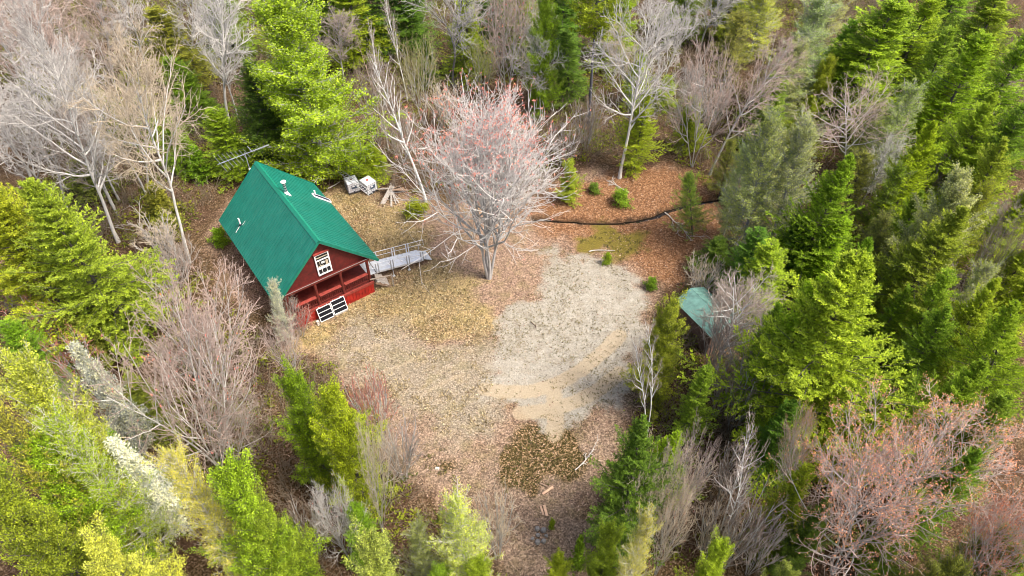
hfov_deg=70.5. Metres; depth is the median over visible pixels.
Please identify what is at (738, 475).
birch tree
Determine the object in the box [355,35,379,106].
dead tree
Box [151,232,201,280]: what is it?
shrub
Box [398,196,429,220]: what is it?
shrub
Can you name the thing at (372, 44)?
birch tree
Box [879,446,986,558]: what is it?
hemlock tree
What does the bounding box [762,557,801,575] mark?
cedar tree
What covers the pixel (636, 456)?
hemlock tree
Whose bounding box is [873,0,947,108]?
spruce tree
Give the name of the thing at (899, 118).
cedar tree
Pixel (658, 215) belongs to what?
stream
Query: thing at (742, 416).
shrub
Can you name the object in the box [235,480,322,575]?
cedar tree
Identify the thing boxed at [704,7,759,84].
cedar tree
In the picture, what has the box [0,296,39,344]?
shrub
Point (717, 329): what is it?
shrub
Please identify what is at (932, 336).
hemlock tree
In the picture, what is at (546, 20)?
cedar tree
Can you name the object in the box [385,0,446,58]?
spruce tree
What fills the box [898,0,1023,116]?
spruce tree
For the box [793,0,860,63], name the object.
cedar tree
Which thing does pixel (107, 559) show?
cedar tree
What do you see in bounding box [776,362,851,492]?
spruce tree
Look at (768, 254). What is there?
spruce tree
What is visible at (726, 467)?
shrub
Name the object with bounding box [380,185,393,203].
scrap board
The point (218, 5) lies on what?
bare tree
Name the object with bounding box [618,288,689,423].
cedar tree
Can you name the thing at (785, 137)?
cedar tree
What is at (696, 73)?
bare maple
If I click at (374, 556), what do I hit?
cedar tree
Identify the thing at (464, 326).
fallen leaves
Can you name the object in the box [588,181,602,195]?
shrub
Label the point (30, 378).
cedar tree
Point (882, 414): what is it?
hemlock tree
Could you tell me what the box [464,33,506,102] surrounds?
bare maple
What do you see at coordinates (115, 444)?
dead tree
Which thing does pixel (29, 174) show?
bare tree
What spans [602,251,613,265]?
shrub
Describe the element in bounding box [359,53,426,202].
birch tree
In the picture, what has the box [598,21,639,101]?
bare tree
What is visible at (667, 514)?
bare maple
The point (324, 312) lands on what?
solar panel
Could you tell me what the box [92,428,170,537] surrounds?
spruce tree
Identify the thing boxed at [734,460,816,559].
spruce tree
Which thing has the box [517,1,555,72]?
bare tree
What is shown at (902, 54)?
spruce tree
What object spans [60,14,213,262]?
bare tree
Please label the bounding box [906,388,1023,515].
spruce tree
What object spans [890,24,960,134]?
spruce tree
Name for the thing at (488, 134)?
red maple
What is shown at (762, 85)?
bare tree
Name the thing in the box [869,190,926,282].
hemlock tree
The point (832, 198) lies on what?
hemlock tree
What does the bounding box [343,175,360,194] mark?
water tote
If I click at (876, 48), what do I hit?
spruce tree
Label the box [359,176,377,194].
water tote
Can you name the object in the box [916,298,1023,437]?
hemlock tree
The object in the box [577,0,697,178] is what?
bare tree
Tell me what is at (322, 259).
window
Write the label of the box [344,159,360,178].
shrub
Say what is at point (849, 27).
spruce tree
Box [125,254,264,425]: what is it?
bare maple
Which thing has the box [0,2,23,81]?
bare tree
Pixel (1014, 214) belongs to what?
hemlock tree
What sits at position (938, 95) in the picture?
spruce tree
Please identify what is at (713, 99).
shrub
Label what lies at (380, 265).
access ramp
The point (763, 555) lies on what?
shrub
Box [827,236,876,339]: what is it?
hemlock tree
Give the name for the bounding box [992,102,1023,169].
hemlock tree
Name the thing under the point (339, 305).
solar panel
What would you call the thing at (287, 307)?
shrub
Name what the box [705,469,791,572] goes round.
shrub
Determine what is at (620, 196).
shrub
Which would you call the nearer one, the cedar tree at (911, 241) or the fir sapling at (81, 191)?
the cedar tree at (911, 241)
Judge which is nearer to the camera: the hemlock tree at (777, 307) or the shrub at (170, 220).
the hemlock tree at (777, 307)
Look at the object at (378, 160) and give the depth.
64.42 m
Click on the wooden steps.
(379, 278)
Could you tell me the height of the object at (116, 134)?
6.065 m
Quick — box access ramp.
[359,240,431,280]
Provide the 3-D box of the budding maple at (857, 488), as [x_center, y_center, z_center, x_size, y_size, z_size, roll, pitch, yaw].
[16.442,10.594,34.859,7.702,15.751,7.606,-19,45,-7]
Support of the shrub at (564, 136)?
on the ground at (510, 420)
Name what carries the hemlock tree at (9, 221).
on the ground at (510, 420)
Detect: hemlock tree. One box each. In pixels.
[0,177,192,370]
[0,182,136,356]
[580,413,694,573]
[609,89,674,179]
[622,430,707,526]
[670,247,951,498]
[719,272,826,439]
[727,301,785,368]
[762,152,863,296]
[768,95,833,167]
[808,395,891,499]
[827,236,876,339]
[849,120,947,241]
[861,205,982,337]
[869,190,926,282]
[872,303,960,417]
[879,358,993,483]
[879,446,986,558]
[915,91,1023,209]
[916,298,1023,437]
[922,140,990,211]
[922,277,1020,388]
[927,154,1000,234]
[931,136,1017,263]
[956,189,1023,283]
[961,244,1023,317]
[967,276,1023,357]
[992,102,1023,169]
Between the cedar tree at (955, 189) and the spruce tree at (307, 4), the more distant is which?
the spruce tree at (307, 4)
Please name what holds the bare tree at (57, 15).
on the ground at (510, 420)
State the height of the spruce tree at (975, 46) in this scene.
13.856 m
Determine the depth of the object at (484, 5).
77.71 m
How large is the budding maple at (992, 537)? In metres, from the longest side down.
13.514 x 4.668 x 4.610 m
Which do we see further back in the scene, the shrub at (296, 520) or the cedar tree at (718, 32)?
the cedar tree at (718, 32)
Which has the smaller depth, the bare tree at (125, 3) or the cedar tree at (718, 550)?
the cedar tree at (718, 550)
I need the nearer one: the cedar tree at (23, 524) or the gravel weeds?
the cedar tree at (23, 524)
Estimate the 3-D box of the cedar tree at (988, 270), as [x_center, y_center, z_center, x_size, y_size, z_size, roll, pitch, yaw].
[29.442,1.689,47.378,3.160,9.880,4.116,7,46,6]
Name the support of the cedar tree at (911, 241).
on the ground at (510, 420)
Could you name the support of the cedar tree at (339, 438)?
on the ground at (510, 420)
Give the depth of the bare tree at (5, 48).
65.14 m
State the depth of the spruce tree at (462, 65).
75.26 m
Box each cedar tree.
[0,334,185,535]
[0,393,153,575]
[0,424,159,575]
[0,453,134,575]
[24,395,197,569]
[76,510,188,575]
[135,430,252,575]
[187,447,332,575]
[227,0,406,184]
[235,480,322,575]
[247,6,339,142]
[265,277,295,344]
[271,353,346,494]
[309,370,400,522]
[341,512,403,575]
[392,509,448,575]
[422,476,505,575]
[427,560,456,575]
[461,549,493,575]
[513,0,569,119]
[543,547,572,575]
[553,158,586,208]
[572,516,626,575]
[615,500,664,575]
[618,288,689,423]
[663,170,717,240]
[673,524,735,575]
[703,133,739,199]
[704,0,762,48]
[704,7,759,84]
[707,139,756,235]
[715,98,796,272]
[718,0,784,63]
[740,35,824,130]
[740,104,826,246]
[745,123,789,218]
[757,0,851,119]
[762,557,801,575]
[767,494,838,575]
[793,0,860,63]
[798,50,838,122]
[832,145,879,223]
[833,95,889,171]
[840,76,929,195]
[846,484,936,575]
[852,158,919,242]
[853,207,899,282]
[868,237,918,321]
[870,544,974,575]
[872,160,992,308]
[912,516,1023,575]
[935,174,997,287]
[938,539,1023,575]
[948,257,1006,327]
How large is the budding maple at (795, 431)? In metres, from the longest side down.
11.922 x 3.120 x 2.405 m
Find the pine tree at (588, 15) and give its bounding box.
[564,0,623,122]
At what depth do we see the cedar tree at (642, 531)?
31.74 m
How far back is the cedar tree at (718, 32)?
80.62 m
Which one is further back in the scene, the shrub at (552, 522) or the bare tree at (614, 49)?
the bare tree at (614, 49)
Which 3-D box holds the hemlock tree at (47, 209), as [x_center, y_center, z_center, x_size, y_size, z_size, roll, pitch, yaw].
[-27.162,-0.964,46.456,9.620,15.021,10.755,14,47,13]
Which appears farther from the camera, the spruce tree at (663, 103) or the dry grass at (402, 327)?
the spruce tree at (663, 103)
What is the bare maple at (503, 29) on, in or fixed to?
on the ground at (510, 420)
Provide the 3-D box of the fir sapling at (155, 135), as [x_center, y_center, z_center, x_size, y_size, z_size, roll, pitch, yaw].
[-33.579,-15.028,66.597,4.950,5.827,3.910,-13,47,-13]
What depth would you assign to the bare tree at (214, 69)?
67.64 m
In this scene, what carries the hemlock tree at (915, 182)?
on the ground at (510, 420)
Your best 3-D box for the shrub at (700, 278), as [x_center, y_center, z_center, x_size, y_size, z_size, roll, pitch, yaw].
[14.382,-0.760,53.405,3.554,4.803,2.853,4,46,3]
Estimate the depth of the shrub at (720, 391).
44.81 m
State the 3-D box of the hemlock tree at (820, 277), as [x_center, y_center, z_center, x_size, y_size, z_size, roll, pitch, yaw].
[15.922,4.099,42.625,5.843,13.513,6.532,14,47,13]
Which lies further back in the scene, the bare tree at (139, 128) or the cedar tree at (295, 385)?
the bare tree at (139, 128)
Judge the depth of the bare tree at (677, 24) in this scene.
69.41 m
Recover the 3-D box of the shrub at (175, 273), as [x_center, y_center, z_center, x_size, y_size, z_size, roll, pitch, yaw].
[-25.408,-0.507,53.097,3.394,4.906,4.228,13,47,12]
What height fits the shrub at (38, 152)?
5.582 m
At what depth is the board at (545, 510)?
42.91 m
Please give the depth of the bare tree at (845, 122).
59.46 m
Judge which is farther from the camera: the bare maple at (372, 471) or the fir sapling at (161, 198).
the fir sapling at (161, 198)
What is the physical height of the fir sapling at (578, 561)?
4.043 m
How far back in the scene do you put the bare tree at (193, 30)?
71.05 m
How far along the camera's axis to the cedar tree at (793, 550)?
36.88 m
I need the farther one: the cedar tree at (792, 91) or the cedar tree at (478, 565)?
the cedar tree at (792, 91)
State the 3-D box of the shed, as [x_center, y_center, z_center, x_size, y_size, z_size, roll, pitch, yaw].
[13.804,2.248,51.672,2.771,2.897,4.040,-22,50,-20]
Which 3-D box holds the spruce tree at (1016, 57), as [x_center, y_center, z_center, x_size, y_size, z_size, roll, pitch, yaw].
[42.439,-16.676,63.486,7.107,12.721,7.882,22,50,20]
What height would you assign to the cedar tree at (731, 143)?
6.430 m
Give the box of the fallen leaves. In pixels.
[0,0,1021,575]
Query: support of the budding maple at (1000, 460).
on the ground at (510, 420)
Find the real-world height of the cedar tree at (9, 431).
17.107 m
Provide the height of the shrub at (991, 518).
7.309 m
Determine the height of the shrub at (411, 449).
6.691 m
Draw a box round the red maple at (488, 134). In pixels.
[368,68,590,287]
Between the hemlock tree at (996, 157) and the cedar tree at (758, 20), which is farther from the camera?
the cedar tree at (758, 20)
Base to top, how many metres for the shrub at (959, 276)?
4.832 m
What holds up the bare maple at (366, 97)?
on the ground at (510, 420)
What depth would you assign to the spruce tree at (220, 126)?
63.05 m
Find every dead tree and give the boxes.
[65,339,165,456]
[102,433,193,544]
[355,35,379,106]
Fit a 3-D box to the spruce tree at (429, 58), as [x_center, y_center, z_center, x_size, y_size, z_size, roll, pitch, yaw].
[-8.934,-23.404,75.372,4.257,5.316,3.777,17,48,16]
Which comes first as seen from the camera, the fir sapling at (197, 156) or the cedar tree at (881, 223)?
the cedar tree at (881, 223)
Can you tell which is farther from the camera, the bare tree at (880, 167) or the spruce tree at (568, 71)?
the spruce tree at (568, 71)
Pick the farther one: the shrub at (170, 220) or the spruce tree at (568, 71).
the spruce tree at (568, 71)
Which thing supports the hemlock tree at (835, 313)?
on the ground at (510, 420)
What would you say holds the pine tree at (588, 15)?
on the ground at (510, 420)
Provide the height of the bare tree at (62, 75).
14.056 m
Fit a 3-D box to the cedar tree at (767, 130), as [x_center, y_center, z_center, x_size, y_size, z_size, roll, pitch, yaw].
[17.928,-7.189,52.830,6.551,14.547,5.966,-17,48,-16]
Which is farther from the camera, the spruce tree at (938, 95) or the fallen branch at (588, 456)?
the spruce tree at (938, 95)
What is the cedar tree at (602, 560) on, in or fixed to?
on the ground at (510, 420)
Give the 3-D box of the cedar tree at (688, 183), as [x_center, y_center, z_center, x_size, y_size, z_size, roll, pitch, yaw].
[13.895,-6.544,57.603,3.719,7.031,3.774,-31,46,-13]
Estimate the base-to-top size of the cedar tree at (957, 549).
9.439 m
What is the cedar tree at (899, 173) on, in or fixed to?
on the ground at (510, 420)
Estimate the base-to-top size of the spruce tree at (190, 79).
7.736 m
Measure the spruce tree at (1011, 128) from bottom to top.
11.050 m
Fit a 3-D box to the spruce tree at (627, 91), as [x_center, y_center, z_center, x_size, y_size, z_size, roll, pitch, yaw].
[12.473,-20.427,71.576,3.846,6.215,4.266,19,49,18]
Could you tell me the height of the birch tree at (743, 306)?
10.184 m
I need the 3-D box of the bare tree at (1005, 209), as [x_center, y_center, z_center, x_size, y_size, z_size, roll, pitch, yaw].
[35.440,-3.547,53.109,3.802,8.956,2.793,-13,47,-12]
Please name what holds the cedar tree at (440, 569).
on the ground at (510, 420)
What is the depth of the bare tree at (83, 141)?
56.59 m
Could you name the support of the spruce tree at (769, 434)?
on the ground at (510, 420)
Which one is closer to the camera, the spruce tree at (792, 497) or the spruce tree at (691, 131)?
the spruce tree at (792, 497)
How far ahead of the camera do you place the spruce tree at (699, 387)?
43.53 m
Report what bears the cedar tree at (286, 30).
on the ground at (510, 420)
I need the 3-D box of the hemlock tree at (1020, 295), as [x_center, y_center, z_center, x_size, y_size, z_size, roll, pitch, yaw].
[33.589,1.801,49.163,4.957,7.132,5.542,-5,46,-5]
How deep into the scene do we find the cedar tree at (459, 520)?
33.52 m
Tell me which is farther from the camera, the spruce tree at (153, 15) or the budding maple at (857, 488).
the spruce tree at (153, 15)
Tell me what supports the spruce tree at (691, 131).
on the ground at (510, 420)
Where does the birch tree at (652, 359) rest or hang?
on the ground at (510, 420)
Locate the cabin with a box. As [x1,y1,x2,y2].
[219,161,378,328]
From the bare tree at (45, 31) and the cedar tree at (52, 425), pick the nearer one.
the cedar tree at (52, 425)
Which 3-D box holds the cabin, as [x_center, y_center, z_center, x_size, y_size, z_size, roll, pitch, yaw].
[-16.347,-4.247,54.599,8.190,7.820,11.210,-27,52,-24]
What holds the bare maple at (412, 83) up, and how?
on the ground at (510, 420)
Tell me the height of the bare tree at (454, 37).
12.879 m
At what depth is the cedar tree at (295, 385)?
38.89 m
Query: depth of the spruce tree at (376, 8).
77.81 m
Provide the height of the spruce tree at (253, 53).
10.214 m
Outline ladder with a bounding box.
[337,170,372,195]
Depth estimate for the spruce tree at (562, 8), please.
76.84 m
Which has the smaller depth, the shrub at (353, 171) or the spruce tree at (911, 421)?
the spruce tree at (911, 421)
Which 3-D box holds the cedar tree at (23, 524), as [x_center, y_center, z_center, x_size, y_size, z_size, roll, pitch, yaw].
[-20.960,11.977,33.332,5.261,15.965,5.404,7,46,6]
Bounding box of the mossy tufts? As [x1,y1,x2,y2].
[419,227,648,492]
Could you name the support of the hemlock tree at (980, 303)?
on the ground at (510, 420)
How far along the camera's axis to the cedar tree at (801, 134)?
51.02 m
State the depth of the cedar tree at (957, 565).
32.48 m
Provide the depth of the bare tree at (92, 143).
51.68 m
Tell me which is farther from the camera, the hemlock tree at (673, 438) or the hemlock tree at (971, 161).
the hemlock tree at (971, 161)
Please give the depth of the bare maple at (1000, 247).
48.27 m
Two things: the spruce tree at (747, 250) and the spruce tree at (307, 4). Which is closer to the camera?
the spruce tree at (747, 250)
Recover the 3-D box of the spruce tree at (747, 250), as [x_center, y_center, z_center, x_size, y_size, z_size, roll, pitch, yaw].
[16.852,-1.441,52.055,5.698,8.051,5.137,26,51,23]
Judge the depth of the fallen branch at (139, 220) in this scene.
60.44 m
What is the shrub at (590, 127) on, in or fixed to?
on the ground at (510, 420)
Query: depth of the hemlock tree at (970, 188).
54.57 m
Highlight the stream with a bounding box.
[535,190,741,224]
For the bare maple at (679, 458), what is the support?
on the ground at (510, 420)
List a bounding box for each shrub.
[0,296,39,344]
[1,290,72,366]
[2,112,55,163]
[38,320,106,394]
[128,207,179,259]
[139,247,194,303]
[145,208,186,241]
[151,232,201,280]
[205,225,231,248]
[268,293,306,333]
[285,301,312,336]
[285,488,331,553]
[303,30,335,66]
[341,362,400,444]
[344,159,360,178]
[372,406,426,481]
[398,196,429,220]
[421,74,463,128]
[468,475,525,559]
[544,116,587,164]
[548,517,555,529]
[564,90,611,149]
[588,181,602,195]
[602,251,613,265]
[611,186,634,208]
[643,276,657,291]
[675,440,717,501]
[683,248,728,291]
[692,488,746,562]
[697,69,736,129]
[699,294,746,365]
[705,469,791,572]
[707,349,752,415]
[711,279,747,315]
[711,436,760,499]
[714,347,782,431]
[736,504,790,575]
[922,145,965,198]
[947,261,973,301]
[964,495,1023,540]
[976,198,1017,233]
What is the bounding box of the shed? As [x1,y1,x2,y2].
[675,287,739,353]
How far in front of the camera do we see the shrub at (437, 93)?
69.23 m
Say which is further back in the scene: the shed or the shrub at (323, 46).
the shrub at (323, 46)
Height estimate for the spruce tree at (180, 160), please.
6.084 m
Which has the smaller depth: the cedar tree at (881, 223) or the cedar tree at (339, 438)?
the cedar tree at (339, 438)
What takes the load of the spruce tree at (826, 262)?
on the ground at (510, 420)
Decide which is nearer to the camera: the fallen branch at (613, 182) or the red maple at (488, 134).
the red maple at (488, 134)
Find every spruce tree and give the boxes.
[0,317,100,416]
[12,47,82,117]
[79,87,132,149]
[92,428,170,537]
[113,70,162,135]
[121,370,188,449]
[139,5,221,100]
[156,54,229,134]
[158,117,208,181]
[191,105,272,193]
[195,0,265,65]
[215,58,307,172]
[243,74,304,167]
[250,0,319,33]
[299,0,362,60]
[316,0,402,79]
[339,500,401,575]
[352,0,432,66]
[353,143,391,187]
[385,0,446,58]
[413,40,444,89]
[436,0,501,91]
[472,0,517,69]
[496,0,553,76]
[546,28,597,106]
[551,0,589,63]
[581,0,644,79]
[616,53,654,113]
[651,75,680,115]
[654,0,712,46]
[664,362,721,459]
[665,96,711,156]
[683,235,732,289]
[700,226,782,305]
[724,237,796,337]
[732,71,792,153]
[733,397,806,498]
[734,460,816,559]
[742,486,801,575]
[767,215,821,298]
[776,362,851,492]
[781,215,853,306]
[785,0,924,141]
[804,18,863,126]
[856,283,914,373]
[862,402,929,487]
[867,14,921,97]
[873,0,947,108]
[876,267,960,372]
[882,28,1001,170]
[889,73,955,163]
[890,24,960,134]
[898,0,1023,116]
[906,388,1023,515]
[915,0,976,71]
[925,102,1023,215]
[945,33,1023,148]
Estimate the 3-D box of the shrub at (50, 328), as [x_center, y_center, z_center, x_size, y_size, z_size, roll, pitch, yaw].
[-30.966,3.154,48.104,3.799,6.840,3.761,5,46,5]
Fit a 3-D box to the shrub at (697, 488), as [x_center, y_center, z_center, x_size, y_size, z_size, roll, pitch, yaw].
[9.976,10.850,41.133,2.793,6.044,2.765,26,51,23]
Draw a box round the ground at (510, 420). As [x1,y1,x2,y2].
[0,0,1023,575]
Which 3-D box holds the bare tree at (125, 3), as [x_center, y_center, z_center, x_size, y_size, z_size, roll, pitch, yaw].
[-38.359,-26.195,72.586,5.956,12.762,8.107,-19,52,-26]
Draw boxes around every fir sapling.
[55,308,118,379]
[62,156,119,209]
[124,96,175,152]
[134,180,183,220]
[182,144,218,185]
[568,535,587,571]
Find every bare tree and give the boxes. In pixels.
[0,0,60,116]
[0,0,97,148]
[0,0,103,167]
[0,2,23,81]
[0,32,143,242]
[0,54,81,208]
[0,82,38,176]
[27,0,81,82]
[31,44,119,200]
[31,90,123,215]
[60,0,142,73]
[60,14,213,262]
[63,18,156,159]
[73,78,178,194]
[98,0,154,80]
[159,0,214,76]
[184,0,255,118]
[193,3,242,119]
[314,3,362,79]
[401,0,502,86]
[504,25,570,122]
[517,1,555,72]
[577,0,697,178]
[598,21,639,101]
[639,0,705,85]
[664,60,707,146]
[690,0,747,48]
[708,22,806,174]
[762,32,813,103]
[788,64,915,163]
[860,128,908,205]
[964,188,1023,278]
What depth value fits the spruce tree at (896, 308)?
46.98 m
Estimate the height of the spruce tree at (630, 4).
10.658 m
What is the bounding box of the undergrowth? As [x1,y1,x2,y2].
[0,0,1023,575]
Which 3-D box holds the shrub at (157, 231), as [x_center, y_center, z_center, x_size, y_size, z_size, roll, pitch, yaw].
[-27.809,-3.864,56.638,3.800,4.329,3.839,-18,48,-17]
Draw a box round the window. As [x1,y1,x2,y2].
[312,248,332,275]
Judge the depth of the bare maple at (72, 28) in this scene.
71.83 m
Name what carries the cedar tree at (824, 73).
on the ground at (510, 420)
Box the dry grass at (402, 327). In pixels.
[297,189,498,434]
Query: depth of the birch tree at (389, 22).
68.87 m
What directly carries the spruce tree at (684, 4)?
on the ground at (510, 420)
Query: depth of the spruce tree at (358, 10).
76.52 m
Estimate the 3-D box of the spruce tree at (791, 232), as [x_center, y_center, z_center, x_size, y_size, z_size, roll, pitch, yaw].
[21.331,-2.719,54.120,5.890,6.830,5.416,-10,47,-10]
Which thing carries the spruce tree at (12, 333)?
on the ground at (510, 420)
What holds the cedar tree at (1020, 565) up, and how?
on the ground at (510, 420)
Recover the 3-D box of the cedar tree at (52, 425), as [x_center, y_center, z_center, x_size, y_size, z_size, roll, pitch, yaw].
[-19.263,10.170,35.212,5.428,15.718,3.926,-13,47,-13]
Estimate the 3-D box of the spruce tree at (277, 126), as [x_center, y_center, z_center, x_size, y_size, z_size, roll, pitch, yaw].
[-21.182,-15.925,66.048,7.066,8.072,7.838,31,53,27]
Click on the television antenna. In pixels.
(241, 155)
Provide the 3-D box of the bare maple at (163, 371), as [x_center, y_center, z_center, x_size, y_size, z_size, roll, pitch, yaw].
[-17.321,5.915,39.453,8.578,15.447,9.346,18,48,17]
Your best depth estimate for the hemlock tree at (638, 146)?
63.28 m
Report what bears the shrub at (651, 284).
on the ground at (510, 420)
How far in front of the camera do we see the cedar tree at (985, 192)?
50.62 m
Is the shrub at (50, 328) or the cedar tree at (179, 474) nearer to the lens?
the cedar tree at (179, 474)
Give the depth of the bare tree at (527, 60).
67.19 m
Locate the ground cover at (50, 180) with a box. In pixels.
[0,0,1023,575]
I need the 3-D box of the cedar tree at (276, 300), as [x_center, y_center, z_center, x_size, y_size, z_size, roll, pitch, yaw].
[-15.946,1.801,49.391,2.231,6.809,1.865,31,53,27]
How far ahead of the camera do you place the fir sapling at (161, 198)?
60.42 m
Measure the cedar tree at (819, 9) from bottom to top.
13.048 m
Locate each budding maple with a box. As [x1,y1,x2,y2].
[766,376,972,575]
[771,398,825,488]
[825,371,1023,544]
[938,473,1023,575]
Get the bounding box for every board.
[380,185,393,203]
[543,505,547,515]
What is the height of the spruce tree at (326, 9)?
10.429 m
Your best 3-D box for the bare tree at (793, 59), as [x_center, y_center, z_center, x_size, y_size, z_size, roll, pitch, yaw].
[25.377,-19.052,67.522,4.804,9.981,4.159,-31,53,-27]
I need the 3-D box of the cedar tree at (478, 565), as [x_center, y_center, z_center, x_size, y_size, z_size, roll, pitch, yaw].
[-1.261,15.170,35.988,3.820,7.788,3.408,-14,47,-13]
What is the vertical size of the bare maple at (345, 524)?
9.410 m
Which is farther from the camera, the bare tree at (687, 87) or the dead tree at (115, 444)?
the bare tree at (687, 87)
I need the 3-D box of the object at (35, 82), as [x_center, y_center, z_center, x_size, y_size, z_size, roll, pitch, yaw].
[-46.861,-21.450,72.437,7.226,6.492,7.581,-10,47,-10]
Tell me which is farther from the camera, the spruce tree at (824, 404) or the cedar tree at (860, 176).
the cedar tree at (860, 176)
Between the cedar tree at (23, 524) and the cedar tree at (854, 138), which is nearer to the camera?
the cedar tree at (23, 524)
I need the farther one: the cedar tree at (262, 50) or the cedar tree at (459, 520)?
the cedar tree at (262, 50)
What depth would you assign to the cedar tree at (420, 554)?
35.29 m
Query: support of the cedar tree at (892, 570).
on the ground at (510, 420)
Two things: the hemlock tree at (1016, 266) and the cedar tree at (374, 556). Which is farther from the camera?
the hemlock tree at (1016, 266)
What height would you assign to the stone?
0.210 m
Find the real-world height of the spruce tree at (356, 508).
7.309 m
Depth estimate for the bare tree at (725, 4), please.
77.93 m
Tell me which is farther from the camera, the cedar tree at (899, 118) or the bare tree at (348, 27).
the bare tree at (348, 27)
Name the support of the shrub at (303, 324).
on the ground at (510, 420)
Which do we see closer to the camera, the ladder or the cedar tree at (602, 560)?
the cedar tree at (602, 560)
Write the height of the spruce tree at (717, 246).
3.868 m
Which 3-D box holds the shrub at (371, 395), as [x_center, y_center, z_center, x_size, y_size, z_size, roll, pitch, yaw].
[-8.172,7.050,43.500,2.871,8.120,3.576,27,52,24]
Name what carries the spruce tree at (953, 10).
on the ground at (510, 420)
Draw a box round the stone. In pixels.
[541,527,546,532]
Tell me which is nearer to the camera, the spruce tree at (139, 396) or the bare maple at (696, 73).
the spruce tree at (139, 396)
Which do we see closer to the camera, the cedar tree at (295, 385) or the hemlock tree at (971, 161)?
the cedar tree at (295, 385)
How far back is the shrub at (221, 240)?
58.48 m
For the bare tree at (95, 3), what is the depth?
73.22 m
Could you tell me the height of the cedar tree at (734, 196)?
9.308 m
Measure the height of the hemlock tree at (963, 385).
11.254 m
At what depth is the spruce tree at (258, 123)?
62.04 m
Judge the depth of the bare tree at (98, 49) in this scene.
59.81 m
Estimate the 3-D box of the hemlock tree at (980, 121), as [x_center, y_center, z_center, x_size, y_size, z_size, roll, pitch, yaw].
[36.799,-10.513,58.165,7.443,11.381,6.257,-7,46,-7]
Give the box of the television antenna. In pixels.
[213,145,267,169]
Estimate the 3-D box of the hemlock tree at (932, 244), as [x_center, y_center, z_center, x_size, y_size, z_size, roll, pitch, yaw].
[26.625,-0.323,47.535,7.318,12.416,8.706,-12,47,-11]
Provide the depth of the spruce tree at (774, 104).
65.07 m
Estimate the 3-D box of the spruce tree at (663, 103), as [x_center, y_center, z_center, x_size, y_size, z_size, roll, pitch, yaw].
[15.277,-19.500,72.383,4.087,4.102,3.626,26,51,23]
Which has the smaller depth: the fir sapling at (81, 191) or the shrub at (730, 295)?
the shrub at (730, 295)
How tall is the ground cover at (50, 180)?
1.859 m
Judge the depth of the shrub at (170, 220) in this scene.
58.60 m
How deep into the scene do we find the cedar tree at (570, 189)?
61.78 m
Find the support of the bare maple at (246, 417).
on the ground at (510, 420)
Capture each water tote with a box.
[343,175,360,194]
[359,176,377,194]
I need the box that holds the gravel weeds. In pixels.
[488,245,654,437]
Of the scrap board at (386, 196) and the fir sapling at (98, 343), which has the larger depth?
the scrap board at (386, 196)
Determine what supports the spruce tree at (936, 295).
on the ground at (510, 420)
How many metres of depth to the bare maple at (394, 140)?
64.59 m
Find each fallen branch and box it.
[105,196,185,262]
[575,436,599,469]
[607,178,628,192]
[665,212,710,240]
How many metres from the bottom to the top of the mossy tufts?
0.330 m
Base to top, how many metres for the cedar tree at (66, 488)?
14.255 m
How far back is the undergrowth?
66.99 m
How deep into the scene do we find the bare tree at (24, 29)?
56.77 m
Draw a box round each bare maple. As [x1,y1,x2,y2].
[16,4,108,83]
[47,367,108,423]
[58,262,267,481]
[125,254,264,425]
[186,374,274,459]
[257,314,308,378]
[303,468,367,567]
[346,56,411,145]
[355,400,401,531]
[372,103,423,160]
[390,30,440,125]
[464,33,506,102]
[471,0,539,96]
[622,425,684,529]
[641,472,700,574]
[647,406,724,543]
[657,27,738,166]
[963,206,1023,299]
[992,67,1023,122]
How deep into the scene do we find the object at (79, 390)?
40.94 m
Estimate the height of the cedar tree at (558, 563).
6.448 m
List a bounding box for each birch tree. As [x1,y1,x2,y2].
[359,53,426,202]
[364,18,388,150]
[380,0,406,97]
[627,314,664,437]
[691,262,788,380]
[709,403,768,538]
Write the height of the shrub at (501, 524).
8.294 m
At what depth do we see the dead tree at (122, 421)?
41.41 m
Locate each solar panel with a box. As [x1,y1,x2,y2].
[316,303,333,321]
[330,296,347,315]
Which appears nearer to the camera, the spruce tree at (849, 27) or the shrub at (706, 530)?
the shrub at (706, 530)
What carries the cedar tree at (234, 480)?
on the ground at (510, 420)
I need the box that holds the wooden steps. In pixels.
[370,273,394,286]
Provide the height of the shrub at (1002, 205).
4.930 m
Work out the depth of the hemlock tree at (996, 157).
52.95 m
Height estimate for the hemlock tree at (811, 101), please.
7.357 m

